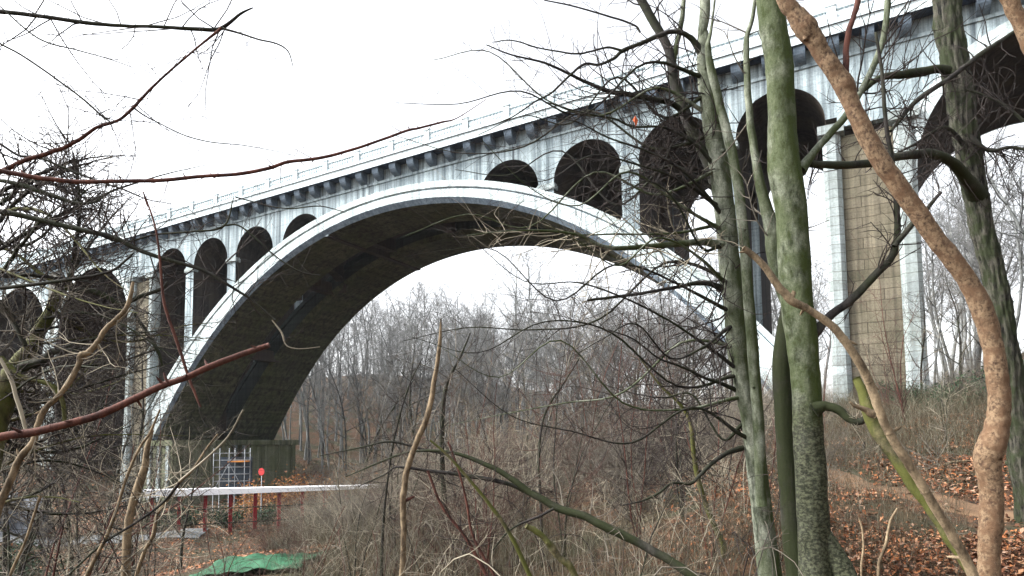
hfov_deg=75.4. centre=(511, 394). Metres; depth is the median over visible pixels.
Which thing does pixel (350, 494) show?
bare shrub
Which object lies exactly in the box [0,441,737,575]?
valley leaf litter
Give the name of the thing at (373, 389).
bare tree
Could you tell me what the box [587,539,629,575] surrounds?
bramble cane
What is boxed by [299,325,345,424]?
bare tree
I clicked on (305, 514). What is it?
bare shrub
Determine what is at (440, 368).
bare tree
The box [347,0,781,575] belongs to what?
grey tree
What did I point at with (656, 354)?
bare tree
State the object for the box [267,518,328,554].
bare shrub
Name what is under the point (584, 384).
bare tree
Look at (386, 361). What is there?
bare tree
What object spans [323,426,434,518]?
bare shrub
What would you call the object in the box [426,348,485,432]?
bare tree
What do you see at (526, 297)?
bare tree
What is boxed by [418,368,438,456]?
bare tree
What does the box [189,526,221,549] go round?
bare shrub
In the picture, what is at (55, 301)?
mossy tree
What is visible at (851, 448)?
bare sapling
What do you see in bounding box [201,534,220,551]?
bare shrub
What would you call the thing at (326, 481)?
leafy shrub
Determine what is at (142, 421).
bare tree
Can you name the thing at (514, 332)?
bare tree
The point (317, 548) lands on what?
bramble cane
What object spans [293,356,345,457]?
bare tree
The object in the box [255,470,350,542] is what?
bare shrub
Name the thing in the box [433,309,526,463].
bare tree
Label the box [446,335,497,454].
bare tree
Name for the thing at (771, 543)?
bramble cane
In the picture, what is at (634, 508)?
bramble cane
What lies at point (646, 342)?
bare tree
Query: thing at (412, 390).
bare tree
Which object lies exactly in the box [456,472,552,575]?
bramble cane
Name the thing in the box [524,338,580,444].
bare tree
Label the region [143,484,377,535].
site walkway
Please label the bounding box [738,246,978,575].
tan stick
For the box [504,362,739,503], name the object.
bare shrub
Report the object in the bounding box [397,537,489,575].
bramble cane
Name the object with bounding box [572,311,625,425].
bare tree
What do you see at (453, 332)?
bare tree
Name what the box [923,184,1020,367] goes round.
bare tree
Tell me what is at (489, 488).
bare shrub
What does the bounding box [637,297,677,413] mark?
bare tree
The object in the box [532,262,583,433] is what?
bare tree
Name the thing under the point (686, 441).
bare shrub
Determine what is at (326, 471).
bare shrub
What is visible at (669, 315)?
bare tree
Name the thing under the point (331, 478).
bare shrub
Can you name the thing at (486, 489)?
bare shrub
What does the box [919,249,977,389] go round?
bare tree
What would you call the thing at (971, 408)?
bank brush
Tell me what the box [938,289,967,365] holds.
bare tree
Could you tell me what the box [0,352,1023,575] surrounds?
ground
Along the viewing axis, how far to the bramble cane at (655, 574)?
4.94 m
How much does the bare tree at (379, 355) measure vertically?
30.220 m
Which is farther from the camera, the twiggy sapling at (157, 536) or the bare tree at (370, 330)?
the bare tree at (370, 330)
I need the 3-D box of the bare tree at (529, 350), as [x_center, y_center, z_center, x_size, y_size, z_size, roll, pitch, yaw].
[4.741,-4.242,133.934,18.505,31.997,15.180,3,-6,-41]
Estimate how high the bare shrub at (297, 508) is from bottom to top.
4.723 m
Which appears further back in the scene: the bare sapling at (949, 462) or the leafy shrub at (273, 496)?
the leafy shrub at (273, 496)
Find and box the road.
[0,528,207,545]
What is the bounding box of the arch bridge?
[0,0,1023,505]
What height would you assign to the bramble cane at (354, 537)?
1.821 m
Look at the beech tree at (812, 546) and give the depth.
6.40 m
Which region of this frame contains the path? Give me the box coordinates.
[828,468,1013,522]
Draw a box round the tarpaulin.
[189,553,319,575]
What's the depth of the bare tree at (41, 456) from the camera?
80.54 m
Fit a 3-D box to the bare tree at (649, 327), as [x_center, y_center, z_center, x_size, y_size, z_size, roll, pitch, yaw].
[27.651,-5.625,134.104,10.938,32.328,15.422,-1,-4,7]
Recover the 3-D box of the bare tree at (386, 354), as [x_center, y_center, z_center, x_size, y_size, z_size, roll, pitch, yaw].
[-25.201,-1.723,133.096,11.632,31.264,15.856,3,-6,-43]
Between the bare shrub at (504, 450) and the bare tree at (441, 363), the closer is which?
the bare shrub at (504, 450)
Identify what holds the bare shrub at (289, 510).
on the ground at (351, 434)
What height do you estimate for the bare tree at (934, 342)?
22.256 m
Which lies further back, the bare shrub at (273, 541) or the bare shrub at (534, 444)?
the bare shrub at (534, 444)
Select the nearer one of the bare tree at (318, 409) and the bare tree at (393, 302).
the bare tree at (318, 409)
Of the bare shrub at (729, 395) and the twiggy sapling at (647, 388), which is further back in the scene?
the bare shrub at (729, 395)
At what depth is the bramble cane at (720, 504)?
9.31 m
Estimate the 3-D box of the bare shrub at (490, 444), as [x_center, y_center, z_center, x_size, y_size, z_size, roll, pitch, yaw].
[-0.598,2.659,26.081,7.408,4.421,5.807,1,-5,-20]
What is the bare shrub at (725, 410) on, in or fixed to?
on the ground at (351, 434)
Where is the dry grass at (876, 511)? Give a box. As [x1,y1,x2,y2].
[747,395,1007,575]
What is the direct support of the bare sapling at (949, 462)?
on the ground at (351, 434)
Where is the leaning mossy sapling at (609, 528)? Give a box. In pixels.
[320,378,718,575]
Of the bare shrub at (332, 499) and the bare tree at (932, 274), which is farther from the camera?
the bare tree at (932, 274)
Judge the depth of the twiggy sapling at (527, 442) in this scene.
16.36 m
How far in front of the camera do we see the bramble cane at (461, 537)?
10.17 m
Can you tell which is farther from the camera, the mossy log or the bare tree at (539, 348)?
the bare tree at (539, 348)
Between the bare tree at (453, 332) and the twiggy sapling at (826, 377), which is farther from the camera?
the bare tree at (453, 332)
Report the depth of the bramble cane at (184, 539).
13.59 m
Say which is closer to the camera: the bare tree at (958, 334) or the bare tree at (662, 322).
the bare tree at (958, 334)
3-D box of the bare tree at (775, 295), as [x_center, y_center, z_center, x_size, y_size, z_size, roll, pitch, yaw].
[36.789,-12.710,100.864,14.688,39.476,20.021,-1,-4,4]
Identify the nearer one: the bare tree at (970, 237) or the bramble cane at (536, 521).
the bramble cane at (536, 521)
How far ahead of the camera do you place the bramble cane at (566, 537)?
9.79 m
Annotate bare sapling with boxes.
[355,358,446,575]
[406,315,496,545]
[506,334,593,567]
[640,329,741,557]
[825,420,877,462]
[858,517,864,575]
[876,508,897,575]
[884,407,969,477]
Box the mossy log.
[525,524,577,575]
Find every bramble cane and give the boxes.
[0,99,486,212]
[135,546,184,575]
[136,543,180,574]
[142,559,180,575]
[164,508,229,574]
[174,536,251,575]
[179,510,248,574]
[198,511,225,566]
[206,492,262,572]
[219,526,249,572]
[223,545,296,575]
[226,541,259,575]
[263,526,340,575]
[295,532,332,575]
[314,526,348,575]
[327,514,351,575]
[339,509,392,573]
[355,495,391,559]
[375,516,428,573]
[388,472,452,540]
[391,513,449,575]
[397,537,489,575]
[399,515,448,575]
[418,523,589,575]
[432,500,493,575]
[432,511,472,575]
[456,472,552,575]
[469,547,517,575]
[490,519,534,575]
[491,523,526,575]
[507,502,583,574]
[509,529,543,575]
[515,502,544,546]
[516,533,549,573]
[521,487,587,564]
[523,520,634,575]
[529,531,598,574]
[531,483,551,568]
[534,521,596,575]
[539,538,545,575]
[562,512,615,575]
[573,515,616,563]
[579,507,633,553]
[583,463,639,518]
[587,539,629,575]
[590,518,670,575]
[593,494,648,560]
[597,555,665,575]
[621,498,665,552]
[625,485,662,527]
[633,525,648,573]
[637,464,675,530]
[640,489,691,559]
[648,553,774,575]
[653,408,687,506]
[653,507,698,575]
[665,487,726,569]
[666,476,737,575]
[680,490,729,575]
[689,443,736,502]
[693,467,797,575]
[704,515,759,563]
[707,472,775,547]
[715,484,778,575]
[724,521,768,575]
[733,522,802,575]
[735,404,835,487]
[741,511,772,575]
[743,410,773,523]
[755,508,781,575]
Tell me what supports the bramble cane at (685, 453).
on the ground at (351, 434)
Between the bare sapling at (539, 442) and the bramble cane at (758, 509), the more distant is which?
the bare sapling at (539, 442)
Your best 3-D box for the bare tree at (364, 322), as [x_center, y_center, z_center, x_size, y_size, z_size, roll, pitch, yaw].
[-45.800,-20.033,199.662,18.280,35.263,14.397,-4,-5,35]
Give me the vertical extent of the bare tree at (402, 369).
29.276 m
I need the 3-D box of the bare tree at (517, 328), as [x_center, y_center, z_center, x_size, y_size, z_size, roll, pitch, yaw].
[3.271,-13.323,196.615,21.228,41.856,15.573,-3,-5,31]
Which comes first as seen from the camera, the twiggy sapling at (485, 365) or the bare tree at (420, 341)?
the twiggy sapling at (485, 365)
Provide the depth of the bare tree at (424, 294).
248.94 m
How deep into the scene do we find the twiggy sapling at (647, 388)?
15.48 m
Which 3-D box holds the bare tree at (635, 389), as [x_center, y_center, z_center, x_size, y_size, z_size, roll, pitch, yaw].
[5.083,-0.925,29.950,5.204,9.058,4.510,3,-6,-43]
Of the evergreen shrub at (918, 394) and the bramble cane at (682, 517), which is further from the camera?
the evergreen shrub at (918, 394)
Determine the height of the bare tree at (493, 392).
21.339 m
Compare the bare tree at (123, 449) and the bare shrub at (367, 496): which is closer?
the bare shrub at (367, 496)
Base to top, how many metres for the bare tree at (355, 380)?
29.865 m
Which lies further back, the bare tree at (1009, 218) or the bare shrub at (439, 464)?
the bare tree at (1009, 218)
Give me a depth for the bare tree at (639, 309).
139.59 m
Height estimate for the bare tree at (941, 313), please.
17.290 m
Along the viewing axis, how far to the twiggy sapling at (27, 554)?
11.65 m
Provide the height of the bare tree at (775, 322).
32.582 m
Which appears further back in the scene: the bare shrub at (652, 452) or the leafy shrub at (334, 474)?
the leafy shrub at (334, 474)
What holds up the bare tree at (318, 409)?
on the ground at (351, 434)
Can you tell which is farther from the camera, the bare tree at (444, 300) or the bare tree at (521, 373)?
the bare tree at (444, 300)
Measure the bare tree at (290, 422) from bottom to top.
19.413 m
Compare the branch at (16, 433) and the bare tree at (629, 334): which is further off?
the bare tree at (629, 334)
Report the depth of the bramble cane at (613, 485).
13.70 m
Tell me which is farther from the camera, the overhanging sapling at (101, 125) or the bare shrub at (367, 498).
the bare shrub at (367, 498)
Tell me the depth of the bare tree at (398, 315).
211.19 m
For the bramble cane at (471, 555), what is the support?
on the ground at (351, 434)
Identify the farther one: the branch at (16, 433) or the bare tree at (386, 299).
the bare tree at (386, 299)
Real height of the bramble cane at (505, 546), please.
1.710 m
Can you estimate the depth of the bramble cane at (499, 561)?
7.40 m
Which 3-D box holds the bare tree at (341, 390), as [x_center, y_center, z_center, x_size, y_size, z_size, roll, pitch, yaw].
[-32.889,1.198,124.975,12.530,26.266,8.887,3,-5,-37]
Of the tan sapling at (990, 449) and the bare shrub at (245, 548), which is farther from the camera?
the bare shrub at (245, 548)
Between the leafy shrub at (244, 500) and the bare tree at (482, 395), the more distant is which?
the bare tree at (482, 395)
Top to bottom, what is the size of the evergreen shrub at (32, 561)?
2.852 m
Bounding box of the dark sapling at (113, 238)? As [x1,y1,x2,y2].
[0,113,345,427]
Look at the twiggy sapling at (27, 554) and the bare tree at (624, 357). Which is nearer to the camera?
the twiggy sapling at (27, 554)
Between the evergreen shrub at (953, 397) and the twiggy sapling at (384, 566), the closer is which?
the twiggy sapling at (384, 566)
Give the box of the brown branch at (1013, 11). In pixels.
[999,0,1023,53]
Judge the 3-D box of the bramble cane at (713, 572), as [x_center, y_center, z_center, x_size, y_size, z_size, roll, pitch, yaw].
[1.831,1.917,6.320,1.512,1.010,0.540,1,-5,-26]
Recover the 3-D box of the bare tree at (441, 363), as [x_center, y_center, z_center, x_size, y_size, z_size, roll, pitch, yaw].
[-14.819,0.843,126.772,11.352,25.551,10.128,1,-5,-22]
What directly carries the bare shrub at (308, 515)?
on the ground at (351, 434)
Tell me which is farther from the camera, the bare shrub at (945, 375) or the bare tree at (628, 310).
the bare tree at (628, 310)
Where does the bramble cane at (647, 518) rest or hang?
on the ground at (351, 434)
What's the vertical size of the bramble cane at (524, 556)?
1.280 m
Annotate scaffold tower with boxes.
[212,448,252,508]
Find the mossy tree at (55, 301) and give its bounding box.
[0,83,272,561]
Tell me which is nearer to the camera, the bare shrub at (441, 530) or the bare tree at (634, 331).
the bare shrub at (441, 530)
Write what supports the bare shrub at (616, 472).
on the ground at (351, 434)
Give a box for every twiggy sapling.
[0,254,180,575]
[0,273,281,575]
[0,319,258,575]
[0,331,207,575]
[3,336,206,575]
[86,405,217,575]
[158,439,291,575]
[167,563,205,575]
[272,483,365,575]
[283,400,430,575]
[322,312,531,528]
[337,316,469,560]
[340,501,447,575]
[353,473,518,575]
[421,367,549,575]
[435,297,626,530]
[486,277,701,557]
[505,235,680,495]
[556,135,780,518]
[558,204,726,474]
[581,250,735,569]
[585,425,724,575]
[606,278,726,494]
[653,355,832,562]
[814,285,860,440]
[823,223,962,425]
[845,320,917,413]
[900,188,1023,397]
[911,321,981,440]
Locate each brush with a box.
[0,500,309,575]
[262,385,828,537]
[767,349,1023,471]
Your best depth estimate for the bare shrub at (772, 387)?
40.47 m
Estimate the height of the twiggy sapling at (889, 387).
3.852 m
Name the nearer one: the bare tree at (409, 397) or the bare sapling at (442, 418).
the bare sapling at (442, 418)
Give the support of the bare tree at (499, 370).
on the ground at (351, 434)
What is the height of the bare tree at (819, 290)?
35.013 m
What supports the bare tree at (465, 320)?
on the ground at (351, 434)
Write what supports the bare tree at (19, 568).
on the ground at (351, 434)
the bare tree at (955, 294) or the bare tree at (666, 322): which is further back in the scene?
the bare tree at (666, 322)
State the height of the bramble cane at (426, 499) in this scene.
1.996 m
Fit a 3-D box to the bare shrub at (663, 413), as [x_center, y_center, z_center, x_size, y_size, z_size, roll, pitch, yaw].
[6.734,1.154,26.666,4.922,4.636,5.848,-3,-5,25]
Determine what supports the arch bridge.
on the ground at (351, 434)
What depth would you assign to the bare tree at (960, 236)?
90.29 m
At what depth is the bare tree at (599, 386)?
92.38 m
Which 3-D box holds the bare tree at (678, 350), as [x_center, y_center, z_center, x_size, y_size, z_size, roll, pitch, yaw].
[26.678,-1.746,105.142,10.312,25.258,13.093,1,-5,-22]
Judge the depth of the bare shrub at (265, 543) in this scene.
25.00 m
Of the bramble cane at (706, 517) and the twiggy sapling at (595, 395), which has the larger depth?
the twiggy sapling at (595, 395)
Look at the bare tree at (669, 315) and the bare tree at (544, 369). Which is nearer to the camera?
the bare tree at (544, 369)
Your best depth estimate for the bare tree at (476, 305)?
200.00 m
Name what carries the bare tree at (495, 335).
on the ground at (351, 434)
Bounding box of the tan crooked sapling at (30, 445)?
[0,281,134,575]
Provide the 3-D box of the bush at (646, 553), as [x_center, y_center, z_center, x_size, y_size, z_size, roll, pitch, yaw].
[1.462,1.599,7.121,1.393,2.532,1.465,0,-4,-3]
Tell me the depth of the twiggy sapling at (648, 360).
20.50 m
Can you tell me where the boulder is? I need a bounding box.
[0,495,52,537]
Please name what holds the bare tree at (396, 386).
on the ground at (351, 434)
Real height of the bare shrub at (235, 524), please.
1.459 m
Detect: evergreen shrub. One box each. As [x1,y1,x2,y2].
[0,534,61,575]
[0,556,66,575]
[137,503,176,530]
[163,500,210,527]
[200,500,249,527]
[250,499,283,524]
[878,380,910,397]
[887,385,930,403]
[899,379,937,398]
[910,394,946,413]
[931,383,985,407]
[932,378,967,399]
[939,370,986,397]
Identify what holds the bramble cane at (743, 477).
on the ground at (351, 434)
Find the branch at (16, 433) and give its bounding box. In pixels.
[0,343,269,440]
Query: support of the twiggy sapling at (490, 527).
on the ground at (351, 434)
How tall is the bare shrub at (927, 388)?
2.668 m
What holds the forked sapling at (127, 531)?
on the ground at (351, 434)
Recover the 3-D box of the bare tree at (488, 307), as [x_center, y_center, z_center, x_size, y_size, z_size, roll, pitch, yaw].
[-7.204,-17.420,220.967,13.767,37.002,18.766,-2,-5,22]
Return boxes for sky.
[0,0,1023,405]
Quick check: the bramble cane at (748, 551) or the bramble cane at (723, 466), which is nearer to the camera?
the bramble cane at (748, 551)
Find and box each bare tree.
[0,312,172,575]
[0,327,83,575]
[1,313,202,575]
[1,367,137,575]
[24,415,73,491]
[35,366,208,575]
[155,422,235,570]
[283,403,300,438]
[289,397,300,439]
[293,353,356,462]
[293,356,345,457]
[293,363,355,483]
[295,377,317,460]
[296,378,312,459]
[298,356,325,450]
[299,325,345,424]
[299,339,348,470]
[305,338,366,466]
[307,376,337,470]
[308,362,421,490]
[310,338,366,467]
[310,343,382,475]
[310,350,334,429]
[311,366,362,472]
[312,328,355,430]
[312,348,334,425]
[313,333,352,441]
[318,327,384,463]
[327,315,365,416]
[327,319,358,394]
[328,330,378,446]
[331,350,379,459]
[338,315,367,385]
[339,296,425,448]
[339,348,378,460]
[340,317,379,445]
[344,307,372,396]
[344,309,364,365]
[346,306,368,371]
[350,309,429,460]
[350,315,385,407]
[350,325,411,462]
[352,295,384,380]
[352,301,385,385]
[352,349,398,447]
[353,316,377,387]
[353,351,416,470]
[354,290,384,368]
[355,305,404,402]
[356,307,428,470]
[356,314,438,461]
[357,312,402,456]
[361,336,409,453]
[362,299,385,379]
[363,320,411,454]
[363,324,395,419]
[364,363,401,475]
[365,336,412,457]
[368,303,414,439]
[371,289,403,341]
[373,320,466,482]
[375,347,435,425]
[376,280,438,446]
[376,342,418,466]
[377,394,401,454]
[378,303,461,464]
[379,285,410,331]
[380,329,453,463]
[381,284,439,439]
[384,299,413,354]
[393,282,452,464]
[394,278,434,379]
[399,291,426,371]
[402,305,472,425]
[405,270,440,372]
[409,320,471,443]
[410,280,451,394]
[414,335,463,411]
[417,313,479,460]
[418,358,444,460]
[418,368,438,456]
[419,315,452,443]
[423,290,454,332]
[425,300,510,449]
[426,336,479,447]
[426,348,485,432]
[427,275,488,403]
[427,286,454,334]
[428,276,468,383]
[428,311,472,455]
[429,279,455,362]
[430,283,506,446]
[430,323,479,444]
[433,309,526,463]
[433,337,472,449]
[434,292,479,452]
[435,282,485,393]
[436,289,503,410]
[436,302,478,397]
[436,357,498,454]
[437,359,483,459]
[443,298,503,429]
[443,318,485,412]
[443,350,503,457]
[445,307,477,368]
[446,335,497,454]
[453,355,487,463]
[456,248,563,448]
[456,308,478,425]
[459,303,500,439]
[469,306,506,368]
[469,321,520,455]
[470,306,510,392]
[471,310,526,453]
[472,335,507,444]
[474,285,501,371]
[474,316,539,454]
[474,338,513,448]
[474,346,519,436]
[477,246,599,445]
[477,341,512,437]
[477,353,514,426]
[478,327,518,439]
[484,284,554,417]
[492,292,555,445]
[493,309,525,406]
[494,353,550,433]
[495,348,519,439]
[497,303,553,435]
[498,280,567,442]
[498,321,529,431]
[499,316,524,411]
[501,330,545,398]
[502,300,562,423]
[503,303,547,429]
[505,278,608,441]
[505,319,550,422]
[509,301,542,380]
[510,317,553,433]
[514,325,597,448]
[517,295,592,431]
[517,332,548,437]
[520,321,572,439]
[524,289,566,411]
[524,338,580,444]
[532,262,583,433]
[535,273,586,435]
[538,317,590,454]
[540,334,590,446]
[545,334,647,449]
[548,330,639,430]
[549,297,630,441]
[552,256,668,412]
[553,304,621,441]
[556,283,619,425]
[559,337,608,427]
[561,295,651,426]
[562,266,656,433]
[562,306,621,426]
[566,285,662,431]
[568,338,637,428]
[571,279,624,417]
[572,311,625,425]
[580,280,668,431]
[581,305,671,421]
[592,308,646,422]
[597,298,647,429]
[599,275,665,391]
[612,298,689,407]
[614,309,687,408]
[619,308,653,374]
[620,292,661,406]
[624,293,688,382]
[625,291,672,414]
[634,277,682,402]
[635,267,723,402]
[636,282,688,393]
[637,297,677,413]
[641,328,677,413]
[642,282,698,381]
[644,315,700,402]
[646,305,710,393]
[648,296,738,476]
[658,261,729,392]
[661,309,716,403]
[661,312,717,404]
[669,317,721,397]
[688,264,716,399]
[690,215,731,406]
[690,321,727,405]
[692,233,771,421]
[692,332,729,397]
[712,202,818,323]
[761,293,780,393]
[770,240,828,328]
[772,221,828,337]
[772,288,780,330]
[776,267,829,352]
[811,251,830,399]
[812,239,829,342]
[813,276,831,359]
[813,278,830,360]
[887,279,968,388]
[919,176,1015,289]
[919,181,976,381]
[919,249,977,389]
[921,168,1023,379]
[921,206,959,378]
[921,218,964,381]
[922,208,1015,363]
[922,235,970,385]
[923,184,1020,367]
[923,194,972,381]
[924,195,1021,300]
[924,262,972,383]
[926,125,1023,372]
[926,180,1019,292]
[938,126,1023,243]
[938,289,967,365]
[939,171,1022,286]
[940,199,1005,372]
[946,272,976,332]
[947,231,980,311]
[954,226,1006,367]
[957,130,1023,251]
[963,158,1023,327]
[970,209,1023,294]
[989,166,1023,273]
[992,190,1023,265]
[1002,225,1023,302]
[1006,215,1023,287]
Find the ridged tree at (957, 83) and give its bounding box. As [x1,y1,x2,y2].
[754,0,1023,524]
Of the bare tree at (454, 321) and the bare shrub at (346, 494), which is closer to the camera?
the bare shrub at (346, 494)
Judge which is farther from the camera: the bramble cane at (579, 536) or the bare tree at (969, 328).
the bare tree at (969, 328)
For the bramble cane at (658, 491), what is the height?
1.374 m
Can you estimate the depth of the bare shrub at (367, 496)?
20.97 m
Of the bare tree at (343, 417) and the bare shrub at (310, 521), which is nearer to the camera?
the bare shrub at (310, 521)
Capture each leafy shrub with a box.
[225,502,252,518]
[227,464,300,510]
[233,481,287,514]
[249,471,311,504]
[278,466,332,502]
[281,491,311,506]
[308,476,349,493]
[310,464,358,484]
[320,463,365,490]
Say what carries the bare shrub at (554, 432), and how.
on the ground at (351, 434)
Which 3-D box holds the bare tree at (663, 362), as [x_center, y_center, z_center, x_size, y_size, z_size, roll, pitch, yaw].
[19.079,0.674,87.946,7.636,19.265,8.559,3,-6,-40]
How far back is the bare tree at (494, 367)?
116.70 m
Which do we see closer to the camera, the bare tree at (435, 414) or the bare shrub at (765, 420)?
the bare shrub at (765, 420)
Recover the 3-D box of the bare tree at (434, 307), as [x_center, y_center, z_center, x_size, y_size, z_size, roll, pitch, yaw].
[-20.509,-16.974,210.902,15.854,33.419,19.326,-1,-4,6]
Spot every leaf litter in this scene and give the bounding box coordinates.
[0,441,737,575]
[642,357,1023,575]
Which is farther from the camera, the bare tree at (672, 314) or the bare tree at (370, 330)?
the bare tree at (370, 330)
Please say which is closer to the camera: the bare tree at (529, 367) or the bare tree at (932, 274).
the bare tree at (932, 274)
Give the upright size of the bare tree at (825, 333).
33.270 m
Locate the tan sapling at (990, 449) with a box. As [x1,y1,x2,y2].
[776,0,1011,575]
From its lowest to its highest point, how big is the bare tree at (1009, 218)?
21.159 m
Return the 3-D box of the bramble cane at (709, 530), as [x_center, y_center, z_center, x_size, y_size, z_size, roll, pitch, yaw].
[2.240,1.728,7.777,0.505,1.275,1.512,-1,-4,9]
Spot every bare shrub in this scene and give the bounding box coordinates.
[72,529,134,575]
[111,524,187,575]
[148,516,192,539]
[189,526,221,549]
[194,496,216,510]
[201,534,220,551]
[232,520,243,529]
[233,540,265,553]
[234,515,269,537]
[236,509,299,552]
[252,467,366,518]
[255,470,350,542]
[262,525,323,557]
[263,508,302,543]
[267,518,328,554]
[268,489,340,543]
[268,493,323,527]
[270,500,338,536]
[272,486,331,525]
[273,468,347,536]
[281,469,331,505]
[281,482,350,533]
[281,483,356,533]
[283,490,357,524]
[292,433,412,548]
[295,455,318,481]
[295,456,328,485]
[295,462,333,485]
[296,452,334,479]
[297,456,360,485]
[299,449,399,535]
[301,465,350,497]
[303,462,398,529]
[305,455,351,479]
[306,468,394,529]
[306,474,374,513]
[311,450,422,522]
[313,462,353,501]
[314,467,398,535]
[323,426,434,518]
[325,475,398,523]
[326,451,424,528]
[331,419,515,515]
[338,416,528,532]
[338,452,415,528]
[338,483,389,524]
[341,434,449,513]
[349,466,499,569]
[351,427,471,500]
[355,399,619,550]
[374,438,580,575]
[393,427,486,500]
[394,461,466,512]
[409,411,547,512]
[413,412,574,489]
[414,422,490,494]
[415,426,568,535]
[415,429,552,537]
[423,407,574,488]
[434,430,552,508]
[445,420,563,480]
[447,393,611,497]
[474,420,574,495]
[486,391,599,486]
[490,310,772,517]
[494,366,628,504]
[498,396,578,468]
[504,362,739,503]
[509,392,598,473]
[522,395,617,482]
[542,376,669,481]
[575,401,697,519]
[578,395,732,510]
[585,406,662,473]
[587,390,674,445]
[602,385,709,446]
[615,361,734,464]
[621,396,722,456]
[633,370,723,448]
[639,379,769,447]
[645,403,737,458]
[648,350,739,452]
[653,414,714,464]
[654,376,773,451]
[665,362,774,471]
[666,380,740,456]
[686,338,863,473]
[691,362,769,435]
[700,410,774,472]
[705,357,773,422]
[715,369,829,433]
[717,399,909,488]
[726,352,830,419]
[761,366,841,400]
[821,381,852,402]
[903,373,957,402]
[925,347,969,388]
[936,345,982,380]
[936,361,986,399]
[939,342,984,380]
[948,369,985,394]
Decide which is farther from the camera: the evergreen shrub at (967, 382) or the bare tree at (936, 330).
the bare tree at (936, 330)
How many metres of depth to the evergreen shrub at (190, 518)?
52.63 m
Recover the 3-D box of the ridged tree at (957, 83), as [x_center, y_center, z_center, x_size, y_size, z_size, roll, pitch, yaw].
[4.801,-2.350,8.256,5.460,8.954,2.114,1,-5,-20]
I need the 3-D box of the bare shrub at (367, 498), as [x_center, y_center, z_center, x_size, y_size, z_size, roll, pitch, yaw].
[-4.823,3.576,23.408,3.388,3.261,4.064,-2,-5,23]
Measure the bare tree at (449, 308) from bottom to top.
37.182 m
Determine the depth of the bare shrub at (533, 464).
17.94 m
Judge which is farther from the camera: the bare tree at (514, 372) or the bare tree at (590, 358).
the bare tree at (514, 372)
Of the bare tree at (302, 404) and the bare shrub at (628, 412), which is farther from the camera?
the bare tree at (302, 404)
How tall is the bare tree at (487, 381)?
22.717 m
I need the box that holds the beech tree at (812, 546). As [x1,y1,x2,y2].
[687,0,976,575]
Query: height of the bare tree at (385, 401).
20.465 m
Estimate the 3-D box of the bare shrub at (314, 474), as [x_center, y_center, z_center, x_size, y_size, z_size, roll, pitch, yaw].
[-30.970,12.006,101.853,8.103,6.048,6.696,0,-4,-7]
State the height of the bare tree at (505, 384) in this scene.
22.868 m
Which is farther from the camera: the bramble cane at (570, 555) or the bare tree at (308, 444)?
the bare tree at (308, 444)
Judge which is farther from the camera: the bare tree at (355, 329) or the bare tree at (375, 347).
the bare tree at (355, 329)
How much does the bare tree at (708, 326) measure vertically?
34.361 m
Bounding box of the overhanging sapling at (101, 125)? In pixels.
[0,0,311,252]
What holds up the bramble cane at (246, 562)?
on the ground at (351, 434)
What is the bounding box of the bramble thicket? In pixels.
[221,406,873,575]
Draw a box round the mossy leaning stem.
[849,376,976,575]
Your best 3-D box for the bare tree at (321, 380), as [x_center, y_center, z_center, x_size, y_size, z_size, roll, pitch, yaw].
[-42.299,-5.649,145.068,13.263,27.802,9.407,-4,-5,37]
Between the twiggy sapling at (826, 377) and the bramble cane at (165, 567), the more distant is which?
the twiggy sapling at (826, 377)
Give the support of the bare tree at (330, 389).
on the ground at (351, 434)
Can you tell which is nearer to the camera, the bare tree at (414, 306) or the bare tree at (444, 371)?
the bare tree at (444, 371)
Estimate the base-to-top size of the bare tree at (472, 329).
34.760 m
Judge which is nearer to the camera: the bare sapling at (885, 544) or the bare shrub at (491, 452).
the bare sapling at (885, 544)
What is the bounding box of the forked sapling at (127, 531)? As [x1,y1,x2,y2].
[13,409,260,575]
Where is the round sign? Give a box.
[258,468,263,512]
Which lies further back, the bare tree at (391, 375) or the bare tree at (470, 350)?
the bare tree at (470, 350)
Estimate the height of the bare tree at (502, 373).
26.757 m
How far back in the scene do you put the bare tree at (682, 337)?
105.10 m
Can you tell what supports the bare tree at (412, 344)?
on the ground at (351, 434)
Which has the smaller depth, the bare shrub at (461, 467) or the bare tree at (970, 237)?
the bare shrub at (461, 467)
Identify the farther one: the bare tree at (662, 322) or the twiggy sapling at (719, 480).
the bare tree at (662, 322)
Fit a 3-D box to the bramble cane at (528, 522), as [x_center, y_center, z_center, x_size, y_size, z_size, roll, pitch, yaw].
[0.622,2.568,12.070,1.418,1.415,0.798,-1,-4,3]
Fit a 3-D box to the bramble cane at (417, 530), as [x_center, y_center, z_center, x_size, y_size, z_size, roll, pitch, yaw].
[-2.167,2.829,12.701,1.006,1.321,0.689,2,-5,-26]
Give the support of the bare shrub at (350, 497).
on the ground at (351, 434)
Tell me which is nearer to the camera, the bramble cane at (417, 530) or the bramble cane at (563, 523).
the bramble cane at (563, 523)
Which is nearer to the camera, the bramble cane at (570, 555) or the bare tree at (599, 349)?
the bramble cane at (570, 555)
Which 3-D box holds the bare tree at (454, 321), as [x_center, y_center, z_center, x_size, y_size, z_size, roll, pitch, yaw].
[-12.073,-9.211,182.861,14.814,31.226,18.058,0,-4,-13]
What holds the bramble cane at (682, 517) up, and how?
on the ground at (351, 434)
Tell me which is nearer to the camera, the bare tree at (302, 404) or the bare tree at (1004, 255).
the bare tree at (1004, 255)
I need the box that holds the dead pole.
[399,319,441,575]
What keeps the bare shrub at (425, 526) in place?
on the ground at (351, 434)
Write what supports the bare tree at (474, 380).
on the ground at (351, 434)
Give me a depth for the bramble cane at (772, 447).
8.99 m
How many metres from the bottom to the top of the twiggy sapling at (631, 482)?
4.880 m
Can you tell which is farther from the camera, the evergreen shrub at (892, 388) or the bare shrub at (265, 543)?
the evergreen shrub at (892, 388)
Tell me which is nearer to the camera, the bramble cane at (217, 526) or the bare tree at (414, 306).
the bramble cane at (217, 526)
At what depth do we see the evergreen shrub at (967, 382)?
30.54 m
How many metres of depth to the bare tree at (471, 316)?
124.05 m

